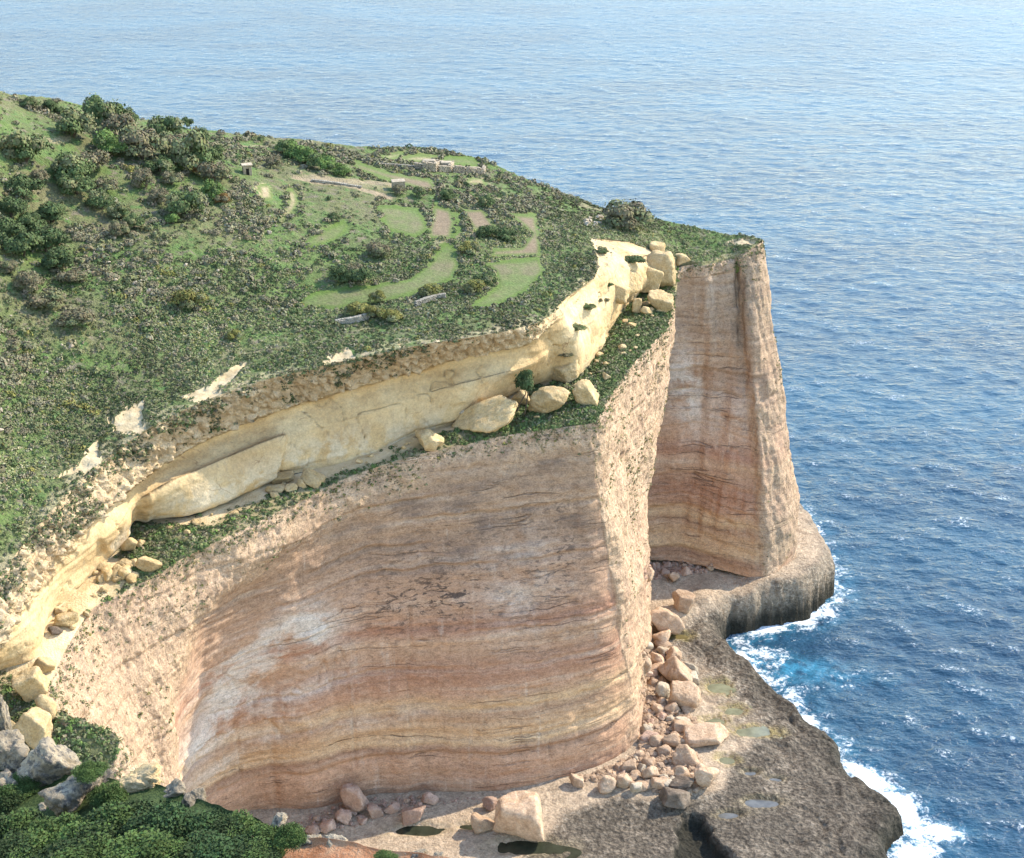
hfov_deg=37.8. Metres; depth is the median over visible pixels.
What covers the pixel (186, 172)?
shrub
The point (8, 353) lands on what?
shrub
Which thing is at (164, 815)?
bush
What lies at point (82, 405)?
shrub
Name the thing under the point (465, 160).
field
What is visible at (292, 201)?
field
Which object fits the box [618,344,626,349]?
stone
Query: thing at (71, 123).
tree
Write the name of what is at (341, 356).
bare rock
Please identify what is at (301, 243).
shrub
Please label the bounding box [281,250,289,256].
shrub
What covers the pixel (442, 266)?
field
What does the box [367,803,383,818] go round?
boulder
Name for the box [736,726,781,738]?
rock pool
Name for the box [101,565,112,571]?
boulder
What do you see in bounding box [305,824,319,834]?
boulder
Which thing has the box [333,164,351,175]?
bush
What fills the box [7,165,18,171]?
shrub
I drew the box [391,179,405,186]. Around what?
stone hut
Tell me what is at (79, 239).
shrub
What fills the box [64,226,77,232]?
shrub
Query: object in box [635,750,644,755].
boulder
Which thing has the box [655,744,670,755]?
boulder
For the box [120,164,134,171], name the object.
shrub
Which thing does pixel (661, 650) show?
boulder
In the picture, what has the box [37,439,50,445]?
shrub
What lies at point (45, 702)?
boulder
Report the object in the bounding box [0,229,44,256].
tree
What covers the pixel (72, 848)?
bush
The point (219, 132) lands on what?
shrub
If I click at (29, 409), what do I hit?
shrub
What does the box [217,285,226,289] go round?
shrub
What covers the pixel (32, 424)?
shrub
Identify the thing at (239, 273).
shrub
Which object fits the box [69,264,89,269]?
shrub
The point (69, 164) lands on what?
tree
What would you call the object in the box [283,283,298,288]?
shrub
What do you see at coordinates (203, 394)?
bare rock
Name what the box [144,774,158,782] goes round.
rock
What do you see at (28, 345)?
shrub
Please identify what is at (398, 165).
dry stone wall
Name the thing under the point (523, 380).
tree
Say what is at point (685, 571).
boulder
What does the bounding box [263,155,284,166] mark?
bush
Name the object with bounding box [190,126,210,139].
tree
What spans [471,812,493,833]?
boulder
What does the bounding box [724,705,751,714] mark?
rock pool
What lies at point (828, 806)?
rock platform
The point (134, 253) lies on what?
shrub
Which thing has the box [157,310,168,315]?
shrub
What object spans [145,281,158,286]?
shrub
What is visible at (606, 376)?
boulder
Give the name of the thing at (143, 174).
tree
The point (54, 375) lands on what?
shrub
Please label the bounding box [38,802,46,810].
rock
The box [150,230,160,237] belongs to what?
shrub
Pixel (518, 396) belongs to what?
boulder
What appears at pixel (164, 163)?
tree
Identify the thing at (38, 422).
shrub
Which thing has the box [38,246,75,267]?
tree
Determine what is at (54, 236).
tree
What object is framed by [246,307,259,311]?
shrub
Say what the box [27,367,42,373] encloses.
shrub
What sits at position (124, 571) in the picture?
boulder
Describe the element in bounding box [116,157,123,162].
shrub
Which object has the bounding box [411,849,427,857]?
rock
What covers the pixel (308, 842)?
rock
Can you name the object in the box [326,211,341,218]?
bush
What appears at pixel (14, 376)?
shrub
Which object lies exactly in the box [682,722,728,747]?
boulder
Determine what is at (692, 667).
boulder
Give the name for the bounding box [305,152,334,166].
bush
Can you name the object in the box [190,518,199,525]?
stone
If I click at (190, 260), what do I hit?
shrub
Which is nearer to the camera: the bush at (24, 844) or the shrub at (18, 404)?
the bush at (24, 844)
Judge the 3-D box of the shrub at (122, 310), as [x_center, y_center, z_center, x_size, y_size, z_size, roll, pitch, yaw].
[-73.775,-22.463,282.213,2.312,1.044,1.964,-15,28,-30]
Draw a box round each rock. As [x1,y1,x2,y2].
[0,694,11,730]
[0,729,29,773]
[0,768,26,791]
[16,736,81,786]
[38,775,99,816]
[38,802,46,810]
[53,441,102,478]
[96,768,113,787]
[107,400,145,434]
[110,762,161,792]
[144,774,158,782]
[163,778,185,797]
[181,787,206,806]
[184,362,246,403]
[271,812,287,827]
[300,834,321,846]
[319,347,358,364]
[325,833,347,846]
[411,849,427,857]
[433,851,443,855]
[728,238,756,244]
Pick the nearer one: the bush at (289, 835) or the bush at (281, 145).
the bush at (289, 835)
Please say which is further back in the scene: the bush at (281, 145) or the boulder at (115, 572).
the bush at (281, 145)
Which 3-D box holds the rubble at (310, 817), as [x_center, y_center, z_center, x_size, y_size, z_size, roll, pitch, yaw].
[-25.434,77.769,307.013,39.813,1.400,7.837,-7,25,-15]
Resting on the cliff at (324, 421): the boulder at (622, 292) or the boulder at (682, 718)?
the boulder at (622, 292)
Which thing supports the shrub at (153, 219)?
on the hillside
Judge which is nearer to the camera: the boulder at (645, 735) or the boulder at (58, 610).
the boulder at (58, 610)
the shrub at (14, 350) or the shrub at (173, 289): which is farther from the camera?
the shrub at (173, 289)
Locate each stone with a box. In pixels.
[67,608,78,613]
[83,610,89,617]
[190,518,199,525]
[229,510,238,514]
[270,492,279,498]
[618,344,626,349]
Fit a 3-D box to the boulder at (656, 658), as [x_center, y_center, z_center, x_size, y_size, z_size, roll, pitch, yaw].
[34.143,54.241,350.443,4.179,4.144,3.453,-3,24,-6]
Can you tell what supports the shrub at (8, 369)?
on the hillside
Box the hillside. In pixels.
[0,93,761,574]
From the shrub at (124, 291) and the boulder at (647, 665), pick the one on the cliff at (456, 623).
the boulder at (647, 665)
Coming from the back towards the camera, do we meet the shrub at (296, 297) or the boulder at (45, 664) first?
the shrub at (296, 297)
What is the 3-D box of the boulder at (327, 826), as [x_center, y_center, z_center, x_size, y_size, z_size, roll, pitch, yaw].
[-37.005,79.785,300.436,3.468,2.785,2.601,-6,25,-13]
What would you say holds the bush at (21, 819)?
on the foreground slope
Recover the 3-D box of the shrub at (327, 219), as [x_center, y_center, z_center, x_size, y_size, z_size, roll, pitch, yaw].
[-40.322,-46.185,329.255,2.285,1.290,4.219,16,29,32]
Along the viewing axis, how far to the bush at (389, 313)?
288.99 m
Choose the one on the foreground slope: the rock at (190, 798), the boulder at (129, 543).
the rock at (190, 798)
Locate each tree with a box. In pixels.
[0,127,52,163]
[0,195,29,217]
[0,217,27,239]
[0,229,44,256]
[3,172,46,198]
[17,211,47,231]
[19,95,41,105]
[28,169,50,179]
[29,226,71,251]
[35,200,67,222]
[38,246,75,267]
[41,99,57,111]
[49,149,95,178]
[53,106,66,113]
[55,106,97,137]
[56,172,96,193]
[80,148,112,170]
[81,92,125,127]
[83,186,114,208]
[89,127,127,153]
[92,175,119,190]
[100,112,137,136]
[105,200,129,217]
[117,124,172,159]
[123,212,144,227]
[124,105,138,123]
[128,167,155,186]
[141,155,175,172]
[146,115,183,134]
[159,131,183,154]
[160,168,183,184]
[167,126,213,170]
[181,116,193,126]
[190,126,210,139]
[194,161,231,179]
[209,144,225,164]
[513,369,534,416]
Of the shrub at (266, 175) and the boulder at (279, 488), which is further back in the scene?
the shrub at (266, 175)
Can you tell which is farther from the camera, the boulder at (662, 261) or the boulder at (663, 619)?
the boulder at (663, 619)
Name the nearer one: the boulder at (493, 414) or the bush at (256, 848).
the bush at (256, 848)
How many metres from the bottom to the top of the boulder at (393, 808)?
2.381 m
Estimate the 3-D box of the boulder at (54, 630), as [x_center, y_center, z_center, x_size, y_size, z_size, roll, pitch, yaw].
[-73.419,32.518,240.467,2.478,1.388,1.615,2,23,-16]
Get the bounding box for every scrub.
[0,91,762,575]
[0,238,796,782]
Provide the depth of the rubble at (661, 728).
323.73 m
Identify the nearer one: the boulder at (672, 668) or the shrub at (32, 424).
the shrub at (32, 424)
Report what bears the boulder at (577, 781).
on the rock platform
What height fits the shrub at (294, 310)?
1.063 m
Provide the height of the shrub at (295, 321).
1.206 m
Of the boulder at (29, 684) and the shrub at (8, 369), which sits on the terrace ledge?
the boulder at (29, 684)
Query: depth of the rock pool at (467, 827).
301.84 m
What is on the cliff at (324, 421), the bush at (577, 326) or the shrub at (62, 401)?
the bush at (577, 326)
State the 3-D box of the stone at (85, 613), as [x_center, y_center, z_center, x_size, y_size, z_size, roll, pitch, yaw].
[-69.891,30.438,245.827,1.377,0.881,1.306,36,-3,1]
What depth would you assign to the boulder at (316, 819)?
303.19 m
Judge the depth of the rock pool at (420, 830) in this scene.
300.89 m
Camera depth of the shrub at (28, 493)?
239.91 m
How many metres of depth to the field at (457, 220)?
337.51 m
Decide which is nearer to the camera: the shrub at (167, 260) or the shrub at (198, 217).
the shrub at (167, 260)
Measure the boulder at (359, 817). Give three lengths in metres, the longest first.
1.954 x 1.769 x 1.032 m
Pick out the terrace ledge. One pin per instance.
(80, 600)
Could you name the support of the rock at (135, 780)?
on the foreground slope
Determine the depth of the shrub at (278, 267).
306.05 m
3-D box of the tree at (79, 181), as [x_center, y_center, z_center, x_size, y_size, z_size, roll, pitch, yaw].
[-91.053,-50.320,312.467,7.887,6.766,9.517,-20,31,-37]
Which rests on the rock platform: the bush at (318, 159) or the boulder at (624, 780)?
the boulder at (624, 780)
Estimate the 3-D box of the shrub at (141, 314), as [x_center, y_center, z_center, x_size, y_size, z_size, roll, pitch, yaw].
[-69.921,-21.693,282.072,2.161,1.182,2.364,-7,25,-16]
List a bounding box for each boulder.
[11,666,49,702]
[13,707,52,748]
[32,657,55,672]
[34,694,56,719]
[47,626,62,634]
[53,611,78,626]
[54,608,65,613]
[97,561,107,569]
[97,575,102,582]
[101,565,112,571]
[101,569,111,581]
[111,567,117,580]
[112,576,121,581]
[116,558,127,564]
[118,565,131,579]
[120,537,137,550]
[125,560,132,566]
[125,573,136,582]
[135,556,161,571]
[136,539,144,547]
[265,484,285,492]
[271,471,294,483]
[285,483,297,491]
[296,478,306,488]
[300,467,325,488]
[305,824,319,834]
[313,816,320,821]
[319,819,335,833]
[335,808,351,824]
[340,783,368,811]
[357,815,365,820]
[359,817,367,825]
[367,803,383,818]
[383,802,399,813]
[400,803,407,807]
[402,805,425,825]
[415,429,443,450]
[421,792,438,804]
[451,395,517,432]
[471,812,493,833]
[482,796,496,810]
[493,790,543,841]
[511,389,529,404]
[528,386,570,413]
[552,360,580,382]
[569,773,583,787]
[572,379,598,405]
[598,775,616,793]
[602,372,610,379]
[615,282,629,303]
[615,762,621,770]
[615,773,633,788]
[620,758,636,771]
[629,270,642,294]
[629,770,640,775]
[629,782,641,792]
[630,772,638,780]
[632,298,641,313]
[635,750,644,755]
[636,780,650,791]
[637,763,646,771]
[640,266,663,292]
[640,306,652,314]
[640,730,659,741]
[641,724,652,733]
[641,765,659,778]
[642,713,650,721]
[642,757,654,766]
[644,656,651,672]
[645,671,652,676]
[646,642,653,649]
[647,250,675,286]
[647,289,673,312]
[647,567,653,581]
[648,679,658,685]
[649,735,661,746]
[650,241,664,251]
[650,607,684,634]
[650,652,664,663]
[650,662,661,673]
[650,670,658,676]
[651,703,663,712]
[651,777,666,789]
[652,629,670,642]
[654,640,671,647]
[655,681,669,698]
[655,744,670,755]
[656,646,668,654]
[656,712,666,718]
[656,762,663,768]
[657,696,665,703]
[658,655,692,681]
[659,675,667,681]
[659,786,690,809]
[661,568,669,575]
[662,733,680,746]
[663,561,671,567]
[664,702,680,711]
[664,779,671,786]
[665,646,681,659]
[665,715,673,720]
[667,572,679,581]
[668,680,701,707]
[668,775,693,789]
[672,589,695,613]
[672,744,699,765]
[674,719,692,731]
[674,765,690,776]
[675,253,689,265]
[675,716,690,721]
[680,566,691,575]
[680,705,693,710]
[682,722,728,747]
[683,662,698,674]
[690,670,699,684]
[693,763,719,786]
[706,565,713,570]
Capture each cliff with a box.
[0,239,675,670]
[48,241,799,813]
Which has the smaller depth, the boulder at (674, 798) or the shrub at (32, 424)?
the shrub at (32, 424)
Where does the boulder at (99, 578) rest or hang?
on the terrace ledge
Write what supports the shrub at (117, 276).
on the hillside
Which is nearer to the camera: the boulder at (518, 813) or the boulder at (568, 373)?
the boulder at (518, 813)
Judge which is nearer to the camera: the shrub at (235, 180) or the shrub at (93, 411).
the shrub at (93, 411)
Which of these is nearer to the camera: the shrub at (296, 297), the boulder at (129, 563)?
the boulder at (129, 563)
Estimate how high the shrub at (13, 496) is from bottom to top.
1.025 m
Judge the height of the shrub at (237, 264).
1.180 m
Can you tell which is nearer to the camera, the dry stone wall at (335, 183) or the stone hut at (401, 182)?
the dry stone wall at (335, 183)
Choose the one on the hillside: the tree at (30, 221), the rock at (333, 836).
the tree at (30, 221)
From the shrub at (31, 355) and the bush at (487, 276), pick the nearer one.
the shrub at (31, 355)
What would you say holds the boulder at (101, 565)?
on the terrace ledge
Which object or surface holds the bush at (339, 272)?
on the hillside
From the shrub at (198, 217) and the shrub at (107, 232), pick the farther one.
the shrub at (198, 217)
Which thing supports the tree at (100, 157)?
on the hillside
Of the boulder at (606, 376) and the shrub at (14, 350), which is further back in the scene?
the boulder at (606, 376)
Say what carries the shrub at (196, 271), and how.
on the hillside
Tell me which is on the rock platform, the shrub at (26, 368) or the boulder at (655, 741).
the boulder at (655, 741)
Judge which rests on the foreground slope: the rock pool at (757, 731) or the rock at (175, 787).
the rock at (175, 787)
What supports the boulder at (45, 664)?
on the terrace ledge
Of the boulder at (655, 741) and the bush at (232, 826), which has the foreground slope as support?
the bush at (232, 826)
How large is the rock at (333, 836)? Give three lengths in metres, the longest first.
0.968 x 0.767 x 0.624 m
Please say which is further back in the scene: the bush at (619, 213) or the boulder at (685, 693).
the bush at (619, 213)
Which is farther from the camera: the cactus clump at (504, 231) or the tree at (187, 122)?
the tree at (187, 122)
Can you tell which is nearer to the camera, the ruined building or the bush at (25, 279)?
the bush at (25, 279)
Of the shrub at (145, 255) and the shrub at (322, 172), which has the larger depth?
the shrub at (322, 172)
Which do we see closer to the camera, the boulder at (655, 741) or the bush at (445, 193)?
the boulder at (655, 741)
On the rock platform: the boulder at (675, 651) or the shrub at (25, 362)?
the boulder at (675, 651)
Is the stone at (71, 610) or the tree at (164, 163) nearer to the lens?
the stone at (71, 610)
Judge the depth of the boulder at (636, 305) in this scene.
338.96 m
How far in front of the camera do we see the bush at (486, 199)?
353.21 m
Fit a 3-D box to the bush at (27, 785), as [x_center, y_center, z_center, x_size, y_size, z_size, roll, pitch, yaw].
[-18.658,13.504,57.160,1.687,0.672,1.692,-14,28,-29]
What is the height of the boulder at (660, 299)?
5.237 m
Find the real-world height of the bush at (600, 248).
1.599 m
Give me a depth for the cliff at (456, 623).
301.28 m
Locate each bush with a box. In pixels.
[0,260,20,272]
[0,783,24,814]
[0,807,48,839]
[0,827,54,857]
[7,772,40,799]
[13,270,44,292]
[24,286,65,307]
[27,811,82,844]
[33,831,115,857]
[46,815,124,850]
[52,306,97,325]
[55,268,87,281]
[70,760,110,784]
[82,798,153,838]
[87,780,128,807]
[99,826,188,857]
[108,219,131,235]
[120,799,188,838]
[146,187,168,202]
[163,213,179,222]
[165,189,207,213]
[168,829,261,857]
[169,288,208,307]
[171,807,227,840]
[192,163,201,172]
[198,179,224,199]
[208,809,261,838]
[214,192,229,202]
[224,328,242,339]
[228,835,281,857]
[240,823,287,856]
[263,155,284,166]
[273,821,308,851]
[274,139,297,151]
[283,145,306,157]
[294,146,320,161]
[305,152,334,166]
[320,160,345,170]
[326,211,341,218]
[327,265,351,281]
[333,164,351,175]
[342,301,368,314]
[345,262,364,273]
[347,266,378,281]
[362,304,382,316]
[366,241,390,255]
[367,289,385,302]
[374,849,398,857]
[378,307,403,321]
[392,184,406,194]
[412,186,426,196]
[417,283,443,295]
[439,188,456,199]
[456,241,482,253]
[462,279,486,292]
[472,270,497,283]
[478,193,494,205]
[558,353,573,356]
[572,322,586,330]
[583,303,596,309]
[597,245,608,252]
[602,198,657,228]
[624,255,646,262]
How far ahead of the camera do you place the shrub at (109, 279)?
289.85 m
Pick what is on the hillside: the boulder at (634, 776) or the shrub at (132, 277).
the shrub at (132, 277)
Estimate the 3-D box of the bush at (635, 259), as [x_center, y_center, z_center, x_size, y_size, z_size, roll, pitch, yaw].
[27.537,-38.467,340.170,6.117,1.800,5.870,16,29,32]
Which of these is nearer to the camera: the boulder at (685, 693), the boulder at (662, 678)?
the boulder at (685, 693)
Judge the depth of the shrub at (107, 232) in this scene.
303.84 m
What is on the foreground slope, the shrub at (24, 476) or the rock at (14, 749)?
the rock at (14, 749)
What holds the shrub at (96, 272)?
on the hillside
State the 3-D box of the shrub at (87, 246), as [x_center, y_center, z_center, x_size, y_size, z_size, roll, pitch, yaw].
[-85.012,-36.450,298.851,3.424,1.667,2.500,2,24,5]
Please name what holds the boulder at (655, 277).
on the cliff at (324, 421)
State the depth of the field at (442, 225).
338.41 m
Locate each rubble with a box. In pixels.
[298,795,479,834]
[578,640,704,795]
[644,560,712,579]
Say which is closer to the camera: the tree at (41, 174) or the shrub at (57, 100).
the tree at (41, 174)
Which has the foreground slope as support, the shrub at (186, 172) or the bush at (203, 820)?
the bush at (203, 820)
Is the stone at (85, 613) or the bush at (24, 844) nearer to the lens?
the bush at (24, 844)
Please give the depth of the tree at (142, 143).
330.53 m
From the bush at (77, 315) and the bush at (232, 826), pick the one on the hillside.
the bush at (77, 315)
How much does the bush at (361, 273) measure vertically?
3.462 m
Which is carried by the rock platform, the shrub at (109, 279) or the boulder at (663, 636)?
the boulder at (663, 636)
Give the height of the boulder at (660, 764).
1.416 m
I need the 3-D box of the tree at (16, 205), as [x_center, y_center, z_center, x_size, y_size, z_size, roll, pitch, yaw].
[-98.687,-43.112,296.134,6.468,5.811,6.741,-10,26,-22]
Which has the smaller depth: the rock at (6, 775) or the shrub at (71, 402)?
the rock at (6, 775)
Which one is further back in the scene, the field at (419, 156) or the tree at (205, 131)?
the field at (419, 156)
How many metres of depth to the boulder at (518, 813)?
294.55 m
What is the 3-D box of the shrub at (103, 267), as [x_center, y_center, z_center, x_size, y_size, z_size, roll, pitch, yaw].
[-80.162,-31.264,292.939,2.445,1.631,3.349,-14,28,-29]
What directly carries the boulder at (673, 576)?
on the rock platform
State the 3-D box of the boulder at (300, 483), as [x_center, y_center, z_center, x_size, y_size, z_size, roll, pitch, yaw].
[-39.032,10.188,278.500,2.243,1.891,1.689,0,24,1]
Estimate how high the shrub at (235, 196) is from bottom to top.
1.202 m
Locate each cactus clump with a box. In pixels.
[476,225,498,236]
[494,226,518,240]
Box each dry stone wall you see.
[311,179,361,187]
[335,313,369,324]
[382,163,414,167]
[414,293,445,306]
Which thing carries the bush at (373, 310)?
on the hillside
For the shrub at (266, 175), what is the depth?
347.88 m
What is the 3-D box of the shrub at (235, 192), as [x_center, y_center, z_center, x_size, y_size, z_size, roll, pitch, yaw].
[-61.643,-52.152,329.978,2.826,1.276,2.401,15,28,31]
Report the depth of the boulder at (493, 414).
291.94 m
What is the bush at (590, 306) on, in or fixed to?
on the cliff at (324, 421)
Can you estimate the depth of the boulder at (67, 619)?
241.79 m
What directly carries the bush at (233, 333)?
on the hillside
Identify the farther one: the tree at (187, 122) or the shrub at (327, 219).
the tree at (187, 122)
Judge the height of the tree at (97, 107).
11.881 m
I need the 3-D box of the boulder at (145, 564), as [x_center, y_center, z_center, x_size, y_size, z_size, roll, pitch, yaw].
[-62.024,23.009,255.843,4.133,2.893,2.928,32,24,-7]
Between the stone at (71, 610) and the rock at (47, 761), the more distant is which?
the stone at (71, 610)
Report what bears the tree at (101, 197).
on the hillside
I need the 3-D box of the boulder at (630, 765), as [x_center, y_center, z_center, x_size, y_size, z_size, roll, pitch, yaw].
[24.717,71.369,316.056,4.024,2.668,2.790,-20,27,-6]
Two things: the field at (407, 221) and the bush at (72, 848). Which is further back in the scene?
the field at (407, 221)
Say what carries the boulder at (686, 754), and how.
on the rock platform
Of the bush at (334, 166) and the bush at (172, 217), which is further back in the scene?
the bush at (334, 166)
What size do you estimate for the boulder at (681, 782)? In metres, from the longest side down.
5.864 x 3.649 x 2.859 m
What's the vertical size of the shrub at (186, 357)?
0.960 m
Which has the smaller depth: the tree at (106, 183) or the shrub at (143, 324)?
the shrub at (143, 324)
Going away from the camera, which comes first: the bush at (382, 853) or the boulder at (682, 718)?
the bush at (382, 853)
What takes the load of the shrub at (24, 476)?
on the hillside
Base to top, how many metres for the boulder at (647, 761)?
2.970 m
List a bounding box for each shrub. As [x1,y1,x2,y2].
[1,366,12,372]
[2,351,17,358]
[2,390,16,396]
[3,329,16,335]
[4,296,12,303]
[4,424,11,433]
[5,338,18,345]
[6,344,18,352]
[6,346,19,352]
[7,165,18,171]
[7,459,19,465]
[7,492,19,501]
[8,370,22,380]
[9,316,19,323]
[11,401,22,409]
[12,161,26,167]
[12,523,24,532]
[15,353,30,360]
[17,358,32,367]
[17,471,32,478]
[19,360,32,371]
[20,348,33,355]
[20,426,27,434]
[21,341,33,348]
[22,491,32,496]
[23,354,34,361]
[24,407,34,412]
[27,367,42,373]
[27,421,37,426]
[29,421,41,429]
[33,399,42,406]
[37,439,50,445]
[46,372,58,378]
[49,267,58,272]
[52,98,62,102]
[56,366,72,372]
[57,398,70,404]
[60,425,75,430]
[61,398,75,407]
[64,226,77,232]
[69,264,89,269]
[72,236,86,241]
[72,403,89,409]
[74,258,83,262]
[79,243,93,249]
[79,256,95,262]
[86,408,100,415]
[91,270,102,275]
[97,256,112,261]
[98,264,107,273]
[98,310,111,316]
[100,229,111,235]
[104,272,118,277]
[104,275,113,281]
[111,274,120,278]
[111,284,122,289]
[111,296,122,301]
[112,303,129,308]
[115,308,124,312]
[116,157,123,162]
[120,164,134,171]
[123,287,135,292]
[124,237,142,242]
[124,261,135,268]
[124,274,138,279]
[124,288,135,296]
[124,311,135,318]
[127,251,139,256]
[129,231,139,236]
[131,256,143,261]
[133,322,149,327]
[135,159,151,164]
[136,311,146,316]
[140,224,152,230]
[142,252,151,259]
[143,306,153,314]
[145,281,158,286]
[149,217,157,223]
[149,221,161,228]
[149,257,158,262]
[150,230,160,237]
[150,362,160,369]
[154,289,165,294]
[157,240,168,245]
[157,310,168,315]
[160,286,168,292]
[161,232,174,239]
[161,258,172,263]
[162,270,175,275]
[165,306,173,310]
[169,286,176,291]
[180,354,190,360]
[181,169,190,174]
[185,258,195,265]
[185,281,194,286]
[187,374,198,378]
[190,269,205,273]
[193,213,203,218]
[194,357,202,362]
[201,228,217,233]
[201,255,216,261]
[211,228,222,235]
[214,220,222,226]
[215,323,227,328]
[216,129,224,135]
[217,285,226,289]
[223,207,230,213]
[224,227,233,232]
[227,189,239,194]
[230,178,240,183]
[231,193,241,198]
[234,260,243,266]
[234,271,245,276]
[235,256,250,263]
[238,205,251,213]
[238,224,249,230]
[238,229,247,234]
[240,214,251,219]
[243,234,251,239]
[244,353,254,359]
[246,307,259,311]
[248,303,258,308]
[251,251,263,257]
[254,155,262,160]
[258,208,266,213]
[258,216,268,224]
[258,323,268,329]
[259,173,273,177]
[259,295,268,300]
[263,222,272,228]
[266,299,279,304]
[272,265,282,270]
[276,194,289,198]
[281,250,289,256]
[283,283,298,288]
[285,213,295,217]
[288,318,299,325]
[289,308,299,312]
[293,294,304,300]
[296,241,310,246]
[309,229,324,234]
[318,170,324,175]
[322,217,332,221]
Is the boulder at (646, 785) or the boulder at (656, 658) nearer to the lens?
the boulder at (646, 785)
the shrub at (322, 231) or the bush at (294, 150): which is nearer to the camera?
the shrub at (322, 231)
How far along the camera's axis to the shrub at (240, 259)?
305.74 m
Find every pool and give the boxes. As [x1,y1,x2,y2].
[396,826,444,835]
[460,825,472,829]
[498,841,581,857]
[669,635,688,640]
[705,718,724,724]
[707,684,735,695]
[718,813,737,818]
[719,757,734,763]
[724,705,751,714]
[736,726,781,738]
[744,772,755,774]
[745,799,778,807]
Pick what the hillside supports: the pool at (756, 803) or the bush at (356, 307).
the bush at (356, 307)
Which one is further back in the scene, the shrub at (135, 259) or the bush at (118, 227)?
the bush at (118, 227)
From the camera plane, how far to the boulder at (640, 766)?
315.62 m
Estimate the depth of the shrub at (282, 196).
336.41 m
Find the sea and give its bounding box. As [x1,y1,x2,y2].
[0,0,1023,857]
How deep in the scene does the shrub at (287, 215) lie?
326.11 m
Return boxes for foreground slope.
[0,770,447,857]
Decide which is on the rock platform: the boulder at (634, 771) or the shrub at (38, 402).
the boulder at (634, 771)
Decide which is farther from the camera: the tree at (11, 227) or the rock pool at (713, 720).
the rock pool at (713, 720)
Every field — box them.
[254,183,273,200]
[278,187,298,222]
[300,242,457,309]
[302,219,348,247]
[351,159,434,188]
[373,205,428,237]
[381,150,406,158]
[394,152,438,161]
[427,203,454,238]
[440,155,480,166]
[449,210,461,238]
[459,207,494,231]
[464,257,544,306]
[467,177,487,185]
[490,212,540,257]
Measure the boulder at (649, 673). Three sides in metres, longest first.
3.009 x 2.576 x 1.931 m
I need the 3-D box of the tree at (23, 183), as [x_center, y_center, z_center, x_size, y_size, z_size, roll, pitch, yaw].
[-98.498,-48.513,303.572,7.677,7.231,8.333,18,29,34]
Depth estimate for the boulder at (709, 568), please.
383.67 m
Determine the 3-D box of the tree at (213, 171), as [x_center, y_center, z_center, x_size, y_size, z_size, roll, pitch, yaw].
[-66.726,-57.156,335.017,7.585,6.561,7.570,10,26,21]
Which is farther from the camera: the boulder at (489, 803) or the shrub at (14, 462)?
the boulder at (489, 803)
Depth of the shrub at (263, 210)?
325.30 m
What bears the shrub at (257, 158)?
on the hillside
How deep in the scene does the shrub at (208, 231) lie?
311.31 m
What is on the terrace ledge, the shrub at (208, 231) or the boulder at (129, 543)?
the boulder at (129, 543)
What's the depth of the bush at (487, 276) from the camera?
308.79 m
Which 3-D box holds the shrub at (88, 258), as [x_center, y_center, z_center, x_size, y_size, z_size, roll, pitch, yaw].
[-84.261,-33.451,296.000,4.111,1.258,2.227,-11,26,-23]
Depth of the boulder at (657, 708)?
334.07 m
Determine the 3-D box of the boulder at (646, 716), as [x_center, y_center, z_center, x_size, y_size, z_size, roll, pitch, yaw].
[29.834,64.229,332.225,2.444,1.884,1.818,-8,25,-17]
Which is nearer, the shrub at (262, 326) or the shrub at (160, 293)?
the shrub at (262, 326)
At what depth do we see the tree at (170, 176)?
326.19 m
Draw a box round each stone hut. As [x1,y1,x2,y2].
[240,162,252,175]
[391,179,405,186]
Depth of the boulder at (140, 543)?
261.88 m
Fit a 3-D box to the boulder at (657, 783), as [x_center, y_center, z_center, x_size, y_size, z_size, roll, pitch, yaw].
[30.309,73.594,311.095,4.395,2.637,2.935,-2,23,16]
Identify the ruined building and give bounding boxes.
[414,159,485,174]
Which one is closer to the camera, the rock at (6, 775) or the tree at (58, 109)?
the rock at (6, 775)
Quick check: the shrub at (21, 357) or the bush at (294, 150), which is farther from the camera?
the bush at (294, 150)
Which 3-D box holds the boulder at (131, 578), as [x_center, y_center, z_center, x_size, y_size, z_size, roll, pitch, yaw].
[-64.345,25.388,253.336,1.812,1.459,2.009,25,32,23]
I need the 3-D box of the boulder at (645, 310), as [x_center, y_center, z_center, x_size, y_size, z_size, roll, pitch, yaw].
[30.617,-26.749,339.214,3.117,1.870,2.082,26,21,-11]
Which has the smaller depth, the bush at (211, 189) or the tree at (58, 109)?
the bush at (211, 189)
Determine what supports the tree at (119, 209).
on the hillside
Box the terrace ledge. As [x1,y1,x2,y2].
[0,266,676,767]
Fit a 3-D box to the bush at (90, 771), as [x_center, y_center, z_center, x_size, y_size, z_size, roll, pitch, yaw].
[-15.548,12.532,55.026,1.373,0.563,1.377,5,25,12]
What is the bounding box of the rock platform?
[244,504,903,857]
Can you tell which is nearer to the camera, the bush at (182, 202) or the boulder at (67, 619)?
the boulder at (67, 619)
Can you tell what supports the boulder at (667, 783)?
on the rock platform
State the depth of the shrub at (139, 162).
331.39 m
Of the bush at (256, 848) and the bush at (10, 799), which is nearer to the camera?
the bush at (256, 848)
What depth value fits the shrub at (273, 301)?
295.66 m
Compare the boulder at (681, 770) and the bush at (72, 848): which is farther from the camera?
the boulder at (681, 770)
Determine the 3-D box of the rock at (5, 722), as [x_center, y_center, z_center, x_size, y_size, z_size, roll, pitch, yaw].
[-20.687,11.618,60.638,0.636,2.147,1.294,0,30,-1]
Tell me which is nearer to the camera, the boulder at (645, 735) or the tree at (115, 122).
the boulder at (645, 735)
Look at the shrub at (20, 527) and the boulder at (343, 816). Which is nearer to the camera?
the shrub at (20, 527)
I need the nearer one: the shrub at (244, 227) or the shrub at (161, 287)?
the shrub at (161, 287)
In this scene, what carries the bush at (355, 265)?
on the hillside

